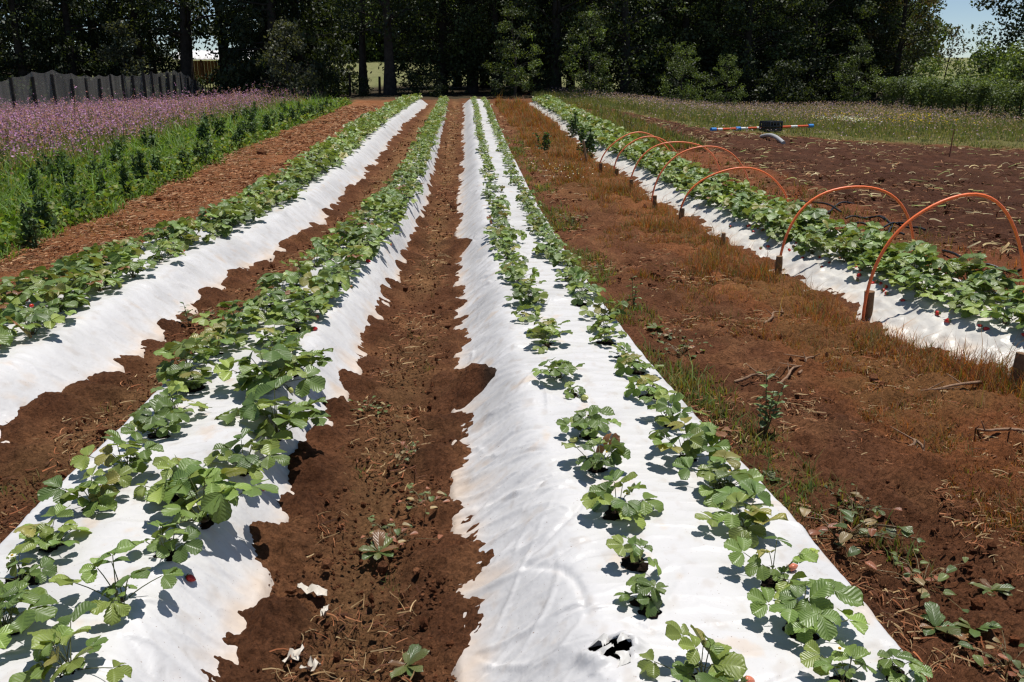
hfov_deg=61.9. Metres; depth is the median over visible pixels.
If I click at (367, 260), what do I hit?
strawberry plant
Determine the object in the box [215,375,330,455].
strawberry plant
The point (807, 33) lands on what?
leafy tree
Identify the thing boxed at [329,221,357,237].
strawberry plant
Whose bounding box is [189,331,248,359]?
strawberry plant
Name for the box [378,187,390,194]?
strawberry plant
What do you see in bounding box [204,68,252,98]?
bush
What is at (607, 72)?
leafy tree
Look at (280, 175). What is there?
strawberry plant
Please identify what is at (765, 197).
strawberry plant
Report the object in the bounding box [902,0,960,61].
tree
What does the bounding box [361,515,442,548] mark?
weed
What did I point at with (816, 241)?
strawberry plant
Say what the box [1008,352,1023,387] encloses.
wooden stake
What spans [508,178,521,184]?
strawberry plant
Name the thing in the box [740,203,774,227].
strawberry plant
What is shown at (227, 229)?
strawberry plant
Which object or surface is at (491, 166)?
strawberry plant
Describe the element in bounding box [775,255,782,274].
wooden stake
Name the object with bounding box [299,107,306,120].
bean plant
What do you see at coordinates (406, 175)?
strawberry plant
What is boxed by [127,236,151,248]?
strawberry plant
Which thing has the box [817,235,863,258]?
strawberry plant
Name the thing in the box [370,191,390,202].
strawberry plant
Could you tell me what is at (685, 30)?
leafy tree
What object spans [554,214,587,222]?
weed
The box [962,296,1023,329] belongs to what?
strawberry plant
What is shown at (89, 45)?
fir tree
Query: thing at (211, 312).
weed
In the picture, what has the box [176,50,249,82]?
shed
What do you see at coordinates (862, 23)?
leafy tree
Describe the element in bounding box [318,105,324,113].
bean plant
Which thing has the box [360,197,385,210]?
strawberry plant
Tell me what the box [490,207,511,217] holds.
strawberry plant
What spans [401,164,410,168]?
strawberry plant
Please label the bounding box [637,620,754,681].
strawberry plant
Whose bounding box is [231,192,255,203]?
strawberry plant
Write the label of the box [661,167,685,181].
strawberry plant
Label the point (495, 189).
strawberry plant
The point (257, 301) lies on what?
strawberry plant
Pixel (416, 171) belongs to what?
strawberry plant
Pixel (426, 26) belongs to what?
tree
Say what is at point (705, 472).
strawberry plant
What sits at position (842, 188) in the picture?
tunnel hoop
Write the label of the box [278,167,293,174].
strawberry plant
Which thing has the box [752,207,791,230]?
strawberry plant
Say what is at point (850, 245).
strawberry plant
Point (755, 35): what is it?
leafy tree
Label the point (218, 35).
leafy tree
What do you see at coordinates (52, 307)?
strawberry plant
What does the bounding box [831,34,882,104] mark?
young tree
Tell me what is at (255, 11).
fir tree
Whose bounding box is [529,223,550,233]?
strawberry plant
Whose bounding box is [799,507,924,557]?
weed
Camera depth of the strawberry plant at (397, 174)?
11.38 m
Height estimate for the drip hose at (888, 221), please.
0.070 m
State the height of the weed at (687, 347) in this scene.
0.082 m
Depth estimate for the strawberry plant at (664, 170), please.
12.03 m
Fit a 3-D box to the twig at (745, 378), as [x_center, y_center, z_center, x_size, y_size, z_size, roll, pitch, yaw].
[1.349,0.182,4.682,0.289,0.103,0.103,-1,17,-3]
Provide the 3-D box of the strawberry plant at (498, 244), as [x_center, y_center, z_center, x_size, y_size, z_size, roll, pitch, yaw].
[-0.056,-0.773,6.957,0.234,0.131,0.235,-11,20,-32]
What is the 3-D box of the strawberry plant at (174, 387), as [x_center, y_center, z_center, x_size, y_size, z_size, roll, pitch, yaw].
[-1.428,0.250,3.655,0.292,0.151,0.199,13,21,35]
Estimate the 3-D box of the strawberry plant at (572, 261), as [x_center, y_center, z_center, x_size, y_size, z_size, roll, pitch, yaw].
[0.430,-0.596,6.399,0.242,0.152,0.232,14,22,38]
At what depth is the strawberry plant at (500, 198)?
9.28 m
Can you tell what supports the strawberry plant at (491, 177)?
on the mulch film at (549, 581)
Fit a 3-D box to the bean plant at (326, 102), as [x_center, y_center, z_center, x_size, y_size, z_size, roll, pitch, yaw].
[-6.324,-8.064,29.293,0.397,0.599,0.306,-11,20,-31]
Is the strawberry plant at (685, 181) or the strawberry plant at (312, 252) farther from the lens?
the strawberry plant at (685, 181)
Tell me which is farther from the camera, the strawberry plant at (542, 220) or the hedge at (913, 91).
the hedge at (913, 91)
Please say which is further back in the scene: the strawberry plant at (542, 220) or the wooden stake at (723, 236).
the wooden stake at (723, 236)
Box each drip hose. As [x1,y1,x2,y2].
[800,200,841,212]
[827,201,853,212]
[845,215,908,225]
[854,222,925,230]
[880,215,904,234]
[942,250,1021,272]
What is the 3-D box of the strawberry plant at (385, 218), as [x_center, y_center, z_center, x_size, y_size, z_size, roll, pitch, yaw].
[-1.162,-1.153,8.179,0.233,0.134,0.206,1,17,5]
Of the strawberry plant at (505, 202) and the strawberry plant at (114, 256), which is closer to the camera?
the strawberry plant at (114, 256)
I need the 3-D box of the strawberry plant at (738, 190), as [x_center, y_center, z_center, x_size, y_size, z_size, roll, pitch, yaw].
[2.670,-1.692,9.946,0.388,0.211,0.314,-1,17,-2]
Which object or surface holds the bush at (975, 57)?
on the ground at (278, 616)
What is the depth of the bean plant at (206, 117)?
20.39 m
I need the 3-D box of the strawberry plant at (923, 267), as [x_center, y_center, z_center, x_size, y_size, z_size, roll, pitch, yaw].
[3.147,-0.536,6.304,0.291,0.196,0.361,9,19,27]
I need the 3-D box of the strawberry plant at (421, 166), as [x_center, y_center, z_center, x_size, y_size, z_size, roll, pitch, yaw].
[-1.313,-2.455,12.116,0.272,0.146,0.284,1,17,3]
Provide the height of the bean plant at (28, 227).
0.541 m
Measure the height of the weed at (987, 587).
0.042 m
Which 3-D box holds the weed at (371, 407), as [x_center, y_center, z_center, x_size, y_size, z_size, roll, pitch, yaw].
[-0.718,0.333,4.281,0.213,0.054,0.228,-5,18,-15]
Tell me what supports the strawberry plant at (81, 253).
on the mulch film at (105, 328)
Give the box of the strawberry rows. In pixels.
[284,93,701,174]
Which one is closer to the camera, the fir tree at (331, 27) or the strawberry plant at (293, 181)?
the strawberry plant at (293, 181)
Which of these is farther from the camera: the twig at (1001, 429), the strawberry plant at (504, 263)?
the strawberry plant at (504, 263)
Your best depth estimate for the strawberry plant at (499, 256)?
6.74 m
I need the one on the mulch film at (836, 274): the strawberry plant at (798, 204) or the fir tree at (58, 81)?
the strawberry plant at (798, 204)
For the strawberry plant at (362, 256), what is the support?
on the mulch film at (176, 633)
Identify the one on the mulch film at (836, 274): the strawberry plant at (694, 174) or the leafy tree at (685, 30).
the strawberry plant at (694, 174)
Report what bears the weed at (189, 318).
on the ground at (278, 616)
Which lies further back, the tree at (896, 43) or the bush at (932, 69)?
the tree at (896, 43)
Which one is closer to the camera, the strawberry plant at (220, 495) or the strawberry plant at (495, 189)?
the strawberry plant at (220, 495)
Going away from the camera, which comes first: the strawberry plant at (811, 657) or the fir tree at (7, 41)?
the strawberry plant at (811, 657)
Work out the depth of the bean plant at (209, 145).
15.32 m
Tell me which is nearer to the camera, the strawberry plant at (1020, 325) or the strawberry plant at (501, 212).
the strawberry plant at (1020, 325)
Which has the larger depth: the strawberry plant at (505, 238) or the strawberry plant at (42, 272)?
the strawberry plant at (505, 238)
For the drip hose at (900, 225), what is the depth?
9.36 m
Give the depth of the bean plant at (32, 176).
10.95 m
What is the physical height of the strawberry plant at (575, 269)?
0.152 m
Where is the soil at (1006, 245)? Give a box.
[635,117,1023,257]
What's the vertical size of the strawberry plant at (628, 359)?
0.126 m
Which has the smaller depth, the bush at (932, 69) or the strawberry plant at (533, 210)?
the strawberry plant at (533, 210)
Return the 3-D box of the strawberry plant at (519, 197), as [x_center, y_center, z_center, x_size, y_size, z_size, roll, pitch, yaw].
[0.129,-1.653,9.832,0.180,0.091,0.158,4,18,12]
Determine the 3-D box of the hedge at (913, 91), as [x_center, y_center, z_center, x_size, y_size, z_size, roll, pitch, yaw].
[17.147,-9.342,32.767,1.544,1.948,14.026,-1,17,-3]
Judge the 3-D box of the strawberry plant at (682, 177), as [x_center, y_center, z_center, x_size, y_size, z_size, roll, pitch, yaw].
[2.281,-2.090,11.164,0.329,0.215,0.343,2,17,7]
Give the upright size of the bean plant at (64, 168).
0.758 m
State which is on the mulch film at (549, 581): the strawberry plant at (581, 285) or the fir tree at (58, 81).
the strawberry plant at (581, 285)
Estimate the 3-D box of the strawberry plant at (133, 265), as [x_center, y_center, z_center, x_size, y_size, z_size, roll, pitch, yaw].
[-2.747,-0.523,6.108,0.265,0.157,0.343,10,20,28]
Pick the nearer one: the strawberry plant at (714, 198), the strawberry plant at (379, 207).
the strawberry plant at (379, 207)
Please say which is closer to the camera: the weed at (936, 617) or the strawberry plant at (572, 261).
the weed at (936, 617)
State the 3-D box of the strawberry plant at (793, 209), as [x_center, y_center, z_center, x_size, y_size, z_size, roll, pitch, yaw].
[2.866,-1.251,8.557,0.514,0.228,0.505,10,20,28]
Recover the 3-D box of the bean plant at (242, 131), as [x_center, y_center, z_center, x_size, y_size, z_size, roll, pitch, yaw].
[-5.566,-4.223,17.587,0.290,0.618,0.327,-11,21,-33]
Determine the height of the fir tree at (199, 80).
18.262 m
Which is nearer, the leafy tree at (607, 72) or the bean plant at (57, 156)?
the bean plant at (57, 156)
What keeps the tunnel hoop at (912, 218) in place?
on the ground at (278, 616)
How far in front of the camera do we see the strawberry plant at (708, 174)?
11.19 m
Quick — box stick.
[949,129,954,156]
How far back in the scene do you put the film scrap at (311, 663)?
2.42 m
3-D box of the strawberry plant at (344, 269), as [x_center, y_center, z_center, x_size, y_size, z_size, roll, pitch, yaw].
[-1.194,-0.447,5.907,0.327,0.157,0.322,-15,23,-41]
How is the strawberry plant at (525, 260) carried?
on the mulch film at (549, 581)
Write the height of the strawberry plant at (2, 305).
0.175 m
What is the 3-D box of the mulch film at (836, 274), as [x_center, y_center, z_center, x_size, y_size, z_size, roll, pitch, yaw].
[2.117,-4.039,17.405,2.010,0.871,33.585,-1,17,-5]
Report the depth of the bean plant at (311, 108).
25.72 m
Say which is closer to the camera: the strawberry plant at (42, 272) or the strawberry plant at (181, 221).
the strawberry plant at (42, 272)
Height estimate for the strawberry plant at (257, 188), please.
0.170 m
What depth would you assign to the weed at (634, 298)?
6.20 m
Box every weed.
[180,302,193,325]
[183,310,219,321]
[348,396,390,413]
[359,528,396,559]
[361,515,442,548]
[387,643,429,679]
[389,441,418,465]
[398,483,464,513]
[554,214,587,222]
[579,264,604,271]
[626,276,642,304]
[643,323,664,328]
[650,328,696,339]
[657,339,710,356]
[754,371,788,433]
[763,470,782,480]
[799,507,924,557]
[821,483,901,521]
[865,549,968,612]
[920,601,968,641]
[955,617,1001,638]
[958,621,1023,681]
[969,578,1013,596]
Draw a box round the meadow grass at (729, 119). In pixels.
[531,90,1023,149]
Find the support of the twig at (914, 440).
on the ground at (278, 616)
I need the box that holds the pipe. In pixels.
[759,133,785,143]
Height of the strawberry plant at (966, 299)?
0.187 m
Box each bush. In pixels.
[178,74,217,92]
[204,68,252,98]
[231,62,272,95]
[296,60,341,97]
[349,77,373,96]
[397,68,421,94]
[420,72,447,96]
[491,72,513,95]
[532,132,551,151]
[534,70,563,93]
[565,111,580,135]
[576,124,598,155]
[581,70,607,95]
[620,81,644,98]
[642,47,702,102]
[684,74,724,103]
[728,65,771,105]
[755,58,813,108]
[808,51,868,105]
[904,53,958,106]
[933,60,986,108]
[955,36,1022,105]
[976,56,1023,108]
[980,37,1023,109]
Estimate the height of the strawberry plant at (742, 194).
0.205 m
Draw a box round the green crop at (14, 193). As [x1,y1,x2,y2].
[0,91,352,262]
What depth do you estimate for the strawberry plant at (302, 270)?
5.92 m
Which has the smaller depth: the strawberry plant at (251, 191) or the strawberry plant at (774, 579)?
the strawberry plant at (774, 579)
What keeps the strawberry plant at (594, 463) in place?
on the mulch film at (549, 581)
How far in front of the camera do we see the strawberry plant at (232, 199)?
8.79 m
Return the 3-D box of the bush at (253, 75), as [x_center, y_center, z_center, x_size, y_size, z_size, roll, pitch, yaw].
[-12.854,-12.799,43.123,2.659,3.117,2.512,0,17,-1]
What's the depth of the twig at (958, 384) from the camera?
4.51 m
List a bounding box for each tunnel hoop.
[600,132,668,162]
[613,136,677,172]
[630,141,720,178]
[651,146,750,201]
[680,167,788,207]
[779,185,914,255]
[861,193,1023,320]
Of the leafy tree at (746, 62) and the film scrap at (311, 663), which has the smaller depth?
the film scrap at (311, 663)
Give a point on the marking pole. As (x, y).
(747, 128)
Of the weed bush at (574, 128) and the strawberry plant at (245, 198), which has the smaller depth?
the strawberry plant at (245, 198)
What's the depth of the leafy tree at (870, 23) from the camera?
48.09 m
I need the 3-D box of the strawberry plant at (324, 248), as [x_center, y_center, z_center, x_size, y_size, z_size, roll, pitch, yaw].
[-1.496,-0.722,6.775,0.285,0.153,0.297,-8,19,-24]
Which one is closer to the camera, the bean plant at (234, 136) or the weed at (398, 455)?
the weed at (398, 455)
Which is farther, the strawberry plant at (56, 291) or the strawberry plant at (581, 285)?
the strawberry plant at (581, 285)
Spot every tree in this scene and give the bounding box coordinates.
[0,0,66,104]
[0,0,91,106]
[0,1,98,99]
[0,3,36,106]
[0,4,13,82]
[2,0,130,105]
[2,9,87,87]
[24,0,179,103]
[54,0,109,87]
[54,0,178,92]
[83,0,206,104]
[85,2,178,82]
[95,0,212,98]
[109,0,250,99]
[156,0,262,85]
[199,0,354,97]
[209,6,263,85]
[210,0,332,93]
[223,0,371,95]
[241,0,350,94]
[275,0,358,92]
[299,0,369,59]
[313,0,412,93]
[322,0,402,61]
[332,0,434,94]
[357,0,421,60]
[367,0,513,93]
[378,0,431,61]
[394,0,482,86]
[408,1,457,59]
[413,0,514,92]
[418,0,489,86]
[428,0,528,87]
[445,0,553,93]
[455,0,584,91]
[463,0,531,87]
[473,0,587,92]
[481,0,544,97]
[497,0,630,92]
[505,0,583,87]
[534,0,657,92]
[551,0,616,87]
[559,4,625,96]
[561,0,649,94]
[562,0,691,95]
[593,0,726,98]
[598,0,678,94]
[614,0,753,100]
[629,0,722,88]
[652,0,782,100]
[653,3,753,56]
[657,41,709,104]
[673,0,789,88]
[681,0,817,106]
[703,54,747,106]
[704,0,786,95]
[721,0,828,104]
[752,0,884,104]
[752,5,816,92]
[760,0,861,97]
[781,0,883,95]
[788,0,914,102]
[803,0,924,98]
[805,0,939,101]
[829,0,946,97]
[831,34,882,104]
[853,0,945,103]
[884,4,912,53]
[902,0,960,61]
[931,24,968,78]
[954,0,1023,88]
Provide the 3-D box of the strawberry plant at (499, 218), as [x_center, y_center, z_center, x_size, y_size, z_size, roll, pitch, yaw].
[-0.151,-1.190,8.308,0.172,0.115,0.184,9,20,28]
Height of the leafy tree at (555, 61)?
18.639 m
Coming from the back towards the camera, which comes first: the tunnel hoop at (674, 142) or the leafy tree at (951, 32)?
the leafy tree at (951, 32)
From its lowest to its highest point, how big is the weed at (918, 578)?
0.083 m
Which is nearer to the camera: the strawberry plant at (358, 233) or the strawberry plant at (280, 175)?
the strawberry plant at (358, 233)
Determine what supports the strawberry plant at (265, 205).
on the mulch film at (105, 328)
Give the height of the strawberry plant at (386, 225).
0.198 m
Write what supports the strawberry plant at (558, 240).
on the mulch film at (549, 581)
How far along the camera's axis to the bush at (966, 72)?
38.02 m
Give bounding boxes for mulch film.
[0,99,427,442]
[0,103,446,681]
[449,99,926,681]
[529,101,1023,373]
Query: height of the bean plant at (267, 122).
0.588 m
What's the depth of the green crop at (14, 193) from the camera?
12.72 m
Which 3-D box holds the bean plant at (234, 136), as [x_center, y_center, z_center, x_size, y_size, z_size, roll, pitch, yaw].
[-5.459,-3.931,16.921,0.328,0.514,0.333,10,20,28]
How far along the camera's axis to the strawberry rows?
15.91 m
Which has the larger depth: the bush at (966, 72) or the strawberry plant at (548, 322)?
the bush at (966, 72)
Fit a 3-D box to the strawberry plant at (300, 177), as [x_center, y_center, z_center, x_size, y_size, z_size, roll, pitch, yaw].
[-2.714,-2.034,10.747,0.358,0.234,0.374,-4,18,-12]
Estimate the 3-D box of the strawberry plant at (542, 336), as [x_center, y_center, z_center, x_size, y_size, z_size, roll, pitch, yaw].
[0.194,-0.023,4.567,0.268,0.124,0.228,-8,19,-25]
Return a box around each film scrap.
[281,644,303,663]
[297,583,326,595]
[299,656,320,671]
[320,605,327,618]
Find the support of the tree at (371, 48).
on the ground at (278, 616)
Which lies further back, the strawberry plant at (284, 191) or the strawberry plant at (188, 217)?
the strawberry plant at (284, 191)
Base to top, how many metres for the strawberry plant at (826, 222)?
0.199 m
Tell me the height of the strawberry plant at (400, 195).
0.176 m
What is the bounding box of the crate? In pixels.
[759,120,782,131]
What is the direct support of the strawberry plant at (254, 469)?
on the mulch film at (176, 633)
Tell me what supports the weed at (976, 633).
on the ground at (278, 616)
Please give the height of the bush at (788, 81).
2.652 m
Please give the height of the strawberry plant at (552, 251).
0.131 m
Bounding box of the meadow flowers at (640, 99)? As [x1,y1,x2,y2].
[519,87,1023,177]
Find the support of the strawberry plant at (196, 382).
on the mulch film at (176, 633)
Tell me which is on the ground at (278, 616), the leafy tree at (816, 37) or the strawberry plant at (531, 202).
the leafy tree at (816, 37)
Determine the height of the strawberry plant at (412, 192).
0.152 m
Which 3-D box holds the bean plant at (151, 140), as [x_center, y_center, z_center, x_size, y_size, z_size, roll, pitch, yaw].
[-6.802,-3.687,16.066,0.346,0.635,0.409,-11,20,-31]
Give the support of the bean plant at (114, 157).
on the ground at (278, 616)
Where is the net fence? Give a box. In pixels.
[8,71,210,109]
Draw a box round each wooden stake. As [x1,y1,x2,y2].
[582,140,587,160]
[652,195,656,207]
[679,208,684,218]
[721,232,725,244]
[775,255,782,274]
[864,290,874,319]
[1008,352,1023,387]
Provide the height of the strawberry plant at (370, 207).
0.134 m
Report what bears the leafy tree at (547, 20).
on the ground at (278, 616)
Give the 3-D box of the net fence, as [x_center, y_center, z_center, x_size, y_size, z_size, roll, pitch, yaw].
[-17.743,-11.161,39.081,0.580,2.475,15.686,4,18,11]
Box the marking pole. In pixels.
[710,124,813,130]
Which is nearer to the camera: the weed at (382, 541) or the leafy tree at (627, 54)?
the weed at (382, 541)
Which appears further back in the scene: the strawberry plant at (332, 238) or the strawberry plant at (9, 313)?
the strawberry plant at (332, 238)
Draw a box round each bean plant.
[17,200,45,249]
[23,167,43,191]
[28,191,60,230]
[32,158,55,175]
[37,151,70,167]
[44,152,76,187]
[60,182,87,216]
[85,155,108,178]
[94,175,114,202]
[108,146,126,167]
[111,137,127,152]
[115,162,135,195]
[127,150,155,185]
[141,128,159,150]
[149,152,163,175]
[176,150,193,173]
[191,141,211,165]
[196,115,213,140]
[200,136,214,156]
[201,112,214,128]
[208,114,227,138]
[230,130,243,147]
[231,109,237,119]
[236,122,248,143]
[241,104,256,119]
[241,120,255,140]
[242,111,257,121]
[246,113,257,130]
[248,121,256,137]
[250,101,259,116]
[262,115,276,134]
[277,112,291,121]
[279,103,288,113]
[288,104,299,119]
[290,108,298,123]
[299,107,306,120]
[307,106,318,116]
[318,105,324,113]
[324,97,331,105]
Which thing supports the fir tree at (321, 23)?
on the ground at (278, 616)
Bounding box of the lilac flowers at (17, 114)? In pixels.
[0,83,332,174]
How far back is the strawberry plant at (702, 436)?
3.19 m
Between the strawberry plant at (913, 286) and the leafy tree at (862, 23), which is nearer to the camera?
the strawberry plant at (913, 286)
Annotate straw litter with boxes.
[0,105,1023,681]
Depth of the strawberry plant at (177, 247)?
6.91 m
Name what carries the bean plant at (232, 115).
on the ground at (278, 616)
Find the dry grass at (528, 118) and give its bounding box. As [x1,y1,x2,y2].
[0,94,1023,598]
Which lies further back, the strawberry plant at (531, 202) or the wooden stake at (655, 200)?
the wooden stake at (655, 200)
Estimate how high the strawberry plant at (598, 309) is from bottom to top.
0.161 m
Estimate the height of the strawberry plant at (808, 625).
0.141 m
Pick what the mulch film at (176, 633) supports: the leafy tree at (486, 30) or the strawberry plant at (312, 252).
the strawberry plant at (312, 252)
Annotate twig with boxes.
[734,363,779,382]
[763,302,784,323]
[778,360,830,382]
[785,352,818,374]
[890,426,924,450]
[921,373,981,390]
[970,421,1023,432]
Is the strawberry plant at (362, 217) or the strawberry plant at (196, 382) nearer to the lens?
the strawberry plant at (196, 382)
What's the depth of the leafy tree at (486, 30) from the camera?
51.23 m
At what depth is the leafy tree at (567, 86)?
56.31 m
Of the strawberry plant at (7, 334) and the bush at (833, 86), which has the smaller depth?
the strawberry plant at (7, 334)
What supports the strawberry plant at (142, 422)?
on the mulch film at (176, 633)
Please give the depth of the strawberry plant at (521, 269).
5.99 m
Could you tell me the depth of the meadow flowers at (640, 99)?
30.53 m
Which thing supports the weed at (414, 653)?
on the ground at (278, 616)
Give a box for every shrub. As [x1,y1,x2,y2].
[93,18,171,102]
[251,15,322,99]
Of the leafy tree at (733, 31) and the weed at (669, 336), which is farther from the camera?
the leafy tree at (733, 31)
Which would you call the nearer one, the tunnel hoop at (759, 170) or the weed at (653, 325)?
the weed at (653, 325)
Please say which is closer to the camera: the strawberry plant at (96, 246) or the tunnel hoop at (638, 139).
the strawberry plant at (96, 246)
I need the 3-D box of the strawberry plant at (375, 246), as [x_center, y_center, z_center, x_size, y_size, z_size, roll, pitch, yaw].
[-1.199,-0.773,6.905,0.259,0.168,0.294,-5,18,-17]
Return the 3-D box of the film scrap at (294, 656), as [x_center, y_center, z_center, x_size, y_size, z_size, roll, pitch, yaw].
[-0.633,0.911,2.469,0.033,0.043,0.092,8,19,24]
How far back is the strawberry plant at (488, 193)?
10.02 m
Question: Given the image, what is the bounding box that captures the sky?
[3,0,1023,57]
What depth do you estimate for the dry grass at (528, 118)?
5.99 m
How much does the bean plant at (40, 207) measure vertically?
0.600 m
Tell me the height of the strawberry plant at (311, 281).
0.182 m
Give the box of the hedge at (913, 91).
[869,72,1023,119]
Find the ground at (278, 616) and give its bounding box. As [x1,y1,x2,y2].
[0,58,1023,681]
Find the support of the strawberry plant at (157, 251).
on the mulch film at (105, 328)
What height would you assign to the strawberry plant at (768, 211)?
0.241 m
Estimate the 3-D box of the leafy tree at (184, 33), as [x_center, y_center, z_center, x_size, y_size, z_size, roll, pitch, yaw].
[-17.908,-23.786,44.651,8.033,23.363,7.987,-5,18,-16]
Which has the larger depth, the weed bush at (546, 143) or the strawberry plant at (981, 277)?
the weed bush at (546, 143)
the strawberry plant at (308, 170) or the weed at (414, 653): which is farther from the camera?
the strawberry plant at (308, 170)
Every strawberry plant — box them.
[0,266,74,300]
[0,275,45,306]
[0,294,28,311]
[0,303,8,325]
[0,303,64,338]
[0,325,18,345]
[0,541,57,587]
[0,578,58,648]
[8,601,131,681]
[13,504,91,552]
[19,275,89,316]
[19,298,77,322]
[37,463,132,517]
[48,539,184,625]
[50,253,101,272]
[51,272,102,298]
[53,259,108,285]
[63,249,111,267]
[69,268,123,292]
[70,430,163,475]
[83,243,122,264]
[85,261,129,283]
[89,244,158,266]
[100,239,142,252]
[109,259,156,277]
[121,397,194,440]
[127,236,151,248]
[132,516,202,581]
[134,455,212,501]
[142,227,171,241]
[143,238,185,260]
[144,457,278,542]
[149,220,183,237]
[150,380,211,412]
[151,241,184,256]
[153,337,217,381]
[162,361,218,394]
[166,217,215,242]
[168,226,200,250]
[173,216,200,226]
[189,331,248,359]
[191,300,265,330]
[196,203,219,221]
[203,428,289,490]
[204,319,256,346]
[205,205,245,230]
[207,219,232,237]
[211,202,255,224]
[213,344,325,397]
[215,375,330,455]
[216,197,242,213]
[219,195,249,208]
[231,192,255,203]
[235,204,267,220]
[239,184,268,202]
[243,290,288,320]
[244,197,274,210]
[244,202,264,215]
[246,185,262,196]
[249,182,269,193]
[249,318,303,344]
[254,179,278,191]
[254,270,301,293]
[255,194,283,207]
[256,174,280,187]
[256,330,332,377]
[258,173,290,183]
[260,190,292,204]
[260,338,299,350]
[262,293,286,306]
[267,291,332,318]
[268,183,299,200]
[268,303,317,331]
[272,183,306,199]
[276,259,316,274]
[277,172,292,182]
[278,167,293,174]
[283,266,307,285]
[284,171,310,185]
[285,179,304,189]
[285,286,334,309]
[288,272,350,298]
[293,167,321,181]
[299,247,330,266]
[302,165,324,178]
[305,239,341,258]
[308,159,328,174]
[310,234,350,251]
[317,265,359,287]
[325,243,372,268]
[328,223,356,245]
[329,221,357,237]
[331,261,360,273]
[336,216,368,227]
[344,226,390,251]
[345,247,370,262]
[347,209,366,219]
[347,215,364,227]
[347,234,379,256]
[352,210,378,221]
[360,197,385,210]
[360,202,387,211]
[366,228,393,240]
[367,194,391,203]
[367,222,401,245]
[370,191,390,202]
[370,217,393,229]
[372,205,408,223]
[376,202,399,217]
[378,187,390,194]
[379,190,391,201]
[379,213,403,225]
[383,178,400,185]
[383,189,417,202]
[385,199,406,211]
[391,171,410,180]
[392,199,406,208]
[395,184,423,197]
[395,188,414,198]
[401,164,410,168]
[401,173,416,180]
[404,181,423,188]
[405,167,425,174]
[405,178,418,183]
[408,169,423,177]
[411,163,428,170]
[481,189,494,197]
[483,164,495,170]
[483,173,497,181]
[483,226,509,236]
[484,219,510,230]
[485,194,510,207]
[486,212,506,223]
[488,184,504,191]
[488,200,509,209]
[488,227,526,241]
[489,231,511,245]
[489,239,520,253]
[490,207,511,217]
[494,245,519,259]
[495,262,539,281]
[499,258,524,272]
[503,169,518,176]
[504,280,548,306]
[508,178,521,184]
[508,255,528,264]
[511,175,524,182]
[511,304,541,321]
[512,274,546,287]
[515,194,530,200]
[517,185,527,190]
[517,198,541,207]
[520,285,538,297]
[521,189,535,198]
[522,207,541,213]
[522,212,543,225]
[526,213,544,219]
[526,216,548,229]
[526,314,569,333]
[526,326,572,353]
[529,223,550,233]
[532,235,569,254]
[532,357,584,379]
[534,227,559,238]
[544,247,572,264]
[546,239,563,249]
[552,251,580,267]
[555,266,590,285]
[556,266,575,280]
[556,405,620,442]
[561,433,630,472]
[564,381,588,400]
[565,273,605,295]
[571,291,591,306]
[579,296,628,318]
[580,469,663,528]
[587,311,626,335]
[589,325,624,347]
[606,534,661,576]
[609,342,634,358]
[614,353,663,376]
[614,573,668,618]
[624,374,676,399]
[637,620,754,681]
[638,390,709,427]
[648,417,739,463]
[654,167,676,175]
[657,171,679,183]
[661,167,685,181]
[667,176,680,184]
[672,449,763,507]
[673,174,698,189]
[675,179,699,190]
[677,172,702,183]
[678,182,703,196]
[680,167,708,183]
[682,167,704,174]
[688,176,711,192]
[694,182,725,200]
[694,478,788,548]
[697,190,721,205]
[699,173,717,184]
[705,195,725,205]
[706,170,735,182]
[710,176,731,185]
[715,198,745,211]
[716,192,757,210]
[719,179,749,194]
[721,185,739,194]
[723,536,819,591]
[724,197,759,213]
[728,190,763,202]
[729,198,756,227]
[732,186,756,199]
[734,184,766,194]
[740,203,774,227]
[747,194,766,204]
[747,578,869,643]
[750,208,787,231]
[752,195,789,205]
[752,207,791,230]
[759,224,795,249]
[763,197,811,208]
[764,210,801,234]
[772,204,822,223]
[773,199,809,210]
[786,225,822,242]
[787,229,825,250]
[793,233,831,258]
[794,208,827,231]
[797,209,838,234]
[800,639,877,681]
[811,218,852,237]
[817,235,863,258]
[818,235,868,267]
[822,223,862,242]
[837,230,882,252]
[842,221,883,238]
[846,228,895,254]
[847,247,891,267]
[847,249,904,281]
[864,242,924,257]
[871,255,917,283]
[877,648,932,681]
[881,239,931,256]
[881,266,924,294]
[889,240,942,275]
[898,270,944,301]
[917,256,958,278]
[920,282,974,314]
[932,248,993,281]
[932,293,988,322]
[937,263,1014,291]
[962,266,1023,305]
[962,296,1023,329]
[994,285,1023,307]
[1013,307,1023,336]
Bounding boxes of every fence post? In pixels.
[348,73,350,95]
[378,76,380,92]
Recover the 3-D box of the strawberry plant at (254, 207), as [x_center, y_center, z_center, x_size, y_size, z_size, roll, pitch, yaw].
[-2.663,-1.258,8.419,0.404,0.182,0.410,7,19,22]
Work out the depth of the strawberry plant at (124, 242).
6.84 m
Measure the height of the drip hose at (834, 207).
0.065 m
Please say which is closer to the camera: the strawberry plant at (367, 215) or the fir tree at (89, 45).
the strawberry plant at (367, 215)
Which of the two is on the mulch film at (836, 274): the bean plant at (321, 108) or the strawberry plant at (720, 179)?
the strawberry plant at (720, 179)
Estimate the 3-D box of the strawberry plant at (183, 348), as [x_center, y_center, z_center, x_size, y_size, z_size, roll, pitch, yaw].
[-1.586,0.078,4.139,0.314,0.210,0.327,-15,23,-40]
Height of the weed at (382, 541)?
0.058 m
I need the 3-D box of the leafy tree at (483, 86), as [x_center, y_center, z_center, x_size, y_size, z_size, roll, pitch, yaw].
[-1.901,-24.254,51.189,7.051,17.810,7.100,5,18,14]
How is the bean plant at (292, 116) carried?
on the ground at (278, 616)
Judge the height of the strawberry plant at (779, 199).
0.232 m

